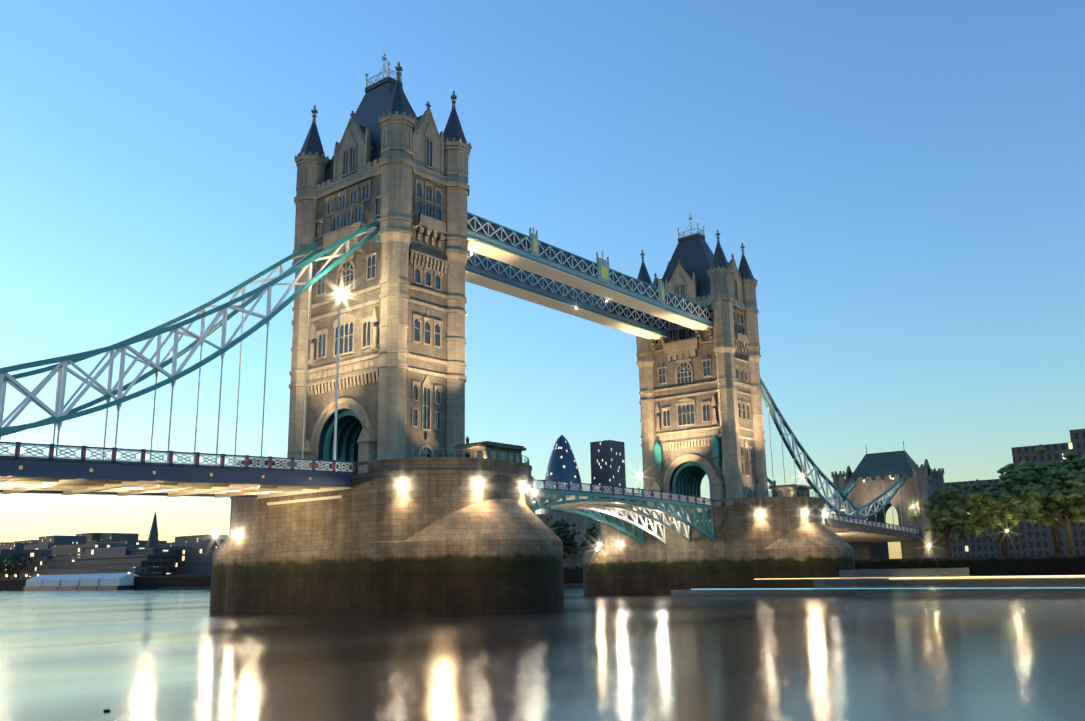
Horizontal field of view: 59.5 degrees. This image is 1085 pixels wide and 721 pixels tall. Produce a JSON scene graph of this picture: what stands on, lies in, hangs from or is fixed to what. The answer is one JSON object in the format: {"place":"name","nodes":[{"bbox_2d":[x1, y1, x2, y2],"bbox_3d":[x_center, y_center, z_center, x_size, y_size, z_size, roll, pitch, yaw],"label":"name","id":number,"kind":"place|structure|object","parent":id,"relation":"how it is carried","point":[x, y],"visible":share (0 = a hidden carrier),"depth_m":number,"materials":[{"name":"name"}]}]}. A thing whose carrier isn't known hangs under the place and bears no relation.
{"place":"outdoors","nodes":[
{"label":"outdoors","id":0,"kind":"place"},
{"bbox_2d":[6,253,1006,576],"bbox_3d":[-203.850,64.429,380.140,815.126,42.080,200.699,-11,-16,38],"label":"floodlights","id":1,"kind":"object","parent":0,"point":[526,487],"visible":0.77,"depth_m":117.68,"materials":[{"name":"white glass"}]},
{"bbox_2d":[0,583,1084,720],"bbox_3d":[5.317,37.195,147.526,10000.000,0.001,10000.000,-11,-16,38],"label":"river water","id":2,"kind":"structure","parent":0,"point":[135,655],"depth_m":44.34,"materials":[{"name":"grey liquid"}]},
{"bbox_2d":[209,457,563,614],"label":"pier","id":3,"kind":"structure","parent":2,"relation":"in","point":[440,536],"depth_m":102.39,"materials":[{"name":"stone"}]},
{"bbox_2d":[0,441,355,498],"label":"side span","id":4,"kind":"object","parent":3,"relation":"on","point":[50,474],"visible":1,"depth_m":92.13,"materials":[{"name":"blue paint"}]},
{"bbox_2d":[0,222,379,467],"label":"chains","id":5,"kind":"object","parent":4,"relation":"on","point":[58,414],"visible":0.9,"depth_m":99.02,"materials":[{"name":"teal paint"}]},
{"bbox_2d":[333,291,346,471],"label":"flood mast","id":6,"kind":"object","parent":4,"relation":"on","point":[344,293],"visible":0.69,"depth_m":106.34,"materials":[{"name":"grey metal"}]},
{"bbox_2d":[287,52,471,473],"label":"tower","id":7,"kind":"structure","parent":3,"relation":"on","point":[395,167],"depth_m":120.28,"materials":[{"name":"stone"}]},
{"bbox_2d":[465,212,712,350],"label":"walkways","id":8,"kind":"structure","parent":7,"relation":"attached to","point":[531,267],"depth_m":156.44,"materials":[{"name":"teal paint"}]},
{"bbox_2d":[237,430,528,468],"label":"pier top","id":9,"kind":"structure","parent":3,"relation":"on","point":[493,450],"depth_m":112.32,"materials":[{"name":"stone"}]},
{"bbox_2d":[532,479,714,543],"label":"bascule span","id":10,"kind":"object","parent":3,"relation":"on","point":[612,503],"visible":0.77,"depth_m":158.51,"materials":[{"name":"teal paint"}]},
{"bbox_2d":[583,496,856,594],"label":"pier","id":11,"kind":"structure","parent":2,"relation":"in","point":[783,537],"depth_m":165.54,"materials":[{"name":"stone"}]},
{"bbox_2d":[636,214,767,506],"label":"tower","id":12,"kind":"structure","parent":11,"relation":"on","point":[700,403],"depth_m":182.42,"materials":[{"name":"stone"}]},
{"bbox_2d":[624,478,820,497],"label":"pier top","id":13,"kind":"structure","parent":11,"relation":"on","point":[792,490],"depth_m":174.14,"materials":[{"name":"stone"}]},
{"bbox_2d":[824,513,919,542],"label":"side span","id":14,"kind":"object","parent":11,"relation":"on","point":[849,531],"visible":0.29,"depth_m":225.66,"materials":[{"name":"blue paint"}]},
{"bbox_2d":[760,377,904,527],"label":"chains","id":15,"kind":"object","parent":14,"relation":"on","point":[818,471],"visible":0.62,"depth_m":209.51,"materials":[{"name":"teal paint"}]},
{"bbox_2d":[671,568,1084,596],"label":"boat light trails","id":16,"kind":"object","parent":2,"relation":"on","point":[967,578],"visible":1,"depth_m":134.82,"materials":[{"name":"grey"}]},
{"bbox_2d":[0,554,1084,589],"bbox_3d":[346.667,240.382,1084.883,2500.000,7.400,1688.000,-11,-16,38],"label":"embankment wall","id":17,"kind":"structure","parent":0,"point":[1037,565],"depth_m":234.69,"materials":[{"name":"grey stone"}]},
{"bbox_2d":[23,573,138,589],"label":"tented river pier","id":18,"kind":"structure","parent":17,"relation":"on","point":[116,581],"depth_m":499.53,"materials":[{"name":"grey fabric"}]},
{"bbox_2d":[0,511,218,578],"bbox_3d":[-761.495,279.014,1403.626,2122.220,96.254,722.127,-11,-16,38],"label":"city blocks","id":19,"kind":"structure","parent":17,"relation":"on","point":[191,561],"depth_m":548.12,"materials":[{"name":"grey concrete"}]},
{"bbox_2d":[24,533,227,578],"bbox_3d":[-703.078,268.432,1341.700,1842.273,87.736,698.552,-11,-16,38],"label":"city blocks","id":20,"kind":"structure","parent":17,"relation":"on","point":[122,544],"depth_m":562.58,"materials":[{"name":"grey concrete"}]},
{"bbox_2d":[0,516,599,578],"bbox_3d":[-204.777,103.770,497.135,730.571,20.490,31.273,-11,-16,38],"label":"trees","id":21,"kind":"object","parent":17,"relation":"on","point":[566,538],"visible":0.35,"depth_m":335.22,"materials":[{"name":"green plant"}]},
{"bbox_2d":[0,440,625,549],"bbox_3d":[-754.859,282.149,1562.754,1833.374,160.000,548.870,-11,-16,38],"label":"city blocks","id":22,"kind":"structure","parent":17,"relation":"on","point":[607,462],"depth_m":1178.13,"materials":[{"name":"grey glass"}]},
{"bbox_2d":[541,435,582,513],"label":"gherkin-shaped skyscraper","id":23,"kind":"structure","parent":17,"relation":"on","point":[562,465],"depth_m":1151.70,"materials":[{"name":"blue glass"}]},
{"bbox_2d":[533,511,599,565],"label":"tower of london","id":24,"kind":"structure","parent":17,"relation":"on","point":[582,523],"depth_m":434.24,"materials":[{"name":"stone"}]},
{"bbox_2d":[831,441,951,559],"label":"abutment","id":25,"kind":"object","parent":17,"relation":"on","point":[874,475],"visible":0.69,"depth_m":253.10,"materials":[{"name":"stone"}]},
{"bbox_2d":[904,444,1084,556],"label":"trees","id":26,"kind":"object","parent":17,"relation":"on","point":[1032,495],"visible":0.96,"depth_m":240.33,"materials":[{"name":"green plant"}]},
{"bbox_2d":[944,429,1084,556],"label":"apartment buildings","id":27,"kind":"structure","parent":17,"relation":"on","point":[1032,539],"depth_m":312.33,"materials":[{"name":"brick"}]},
{"bbox_2d":[0,0,1084,558],"label":"sky","id":28,"kind":"structure","parent":0,"point":[901,183],"materials":[{"name":"blue"}]}
]}

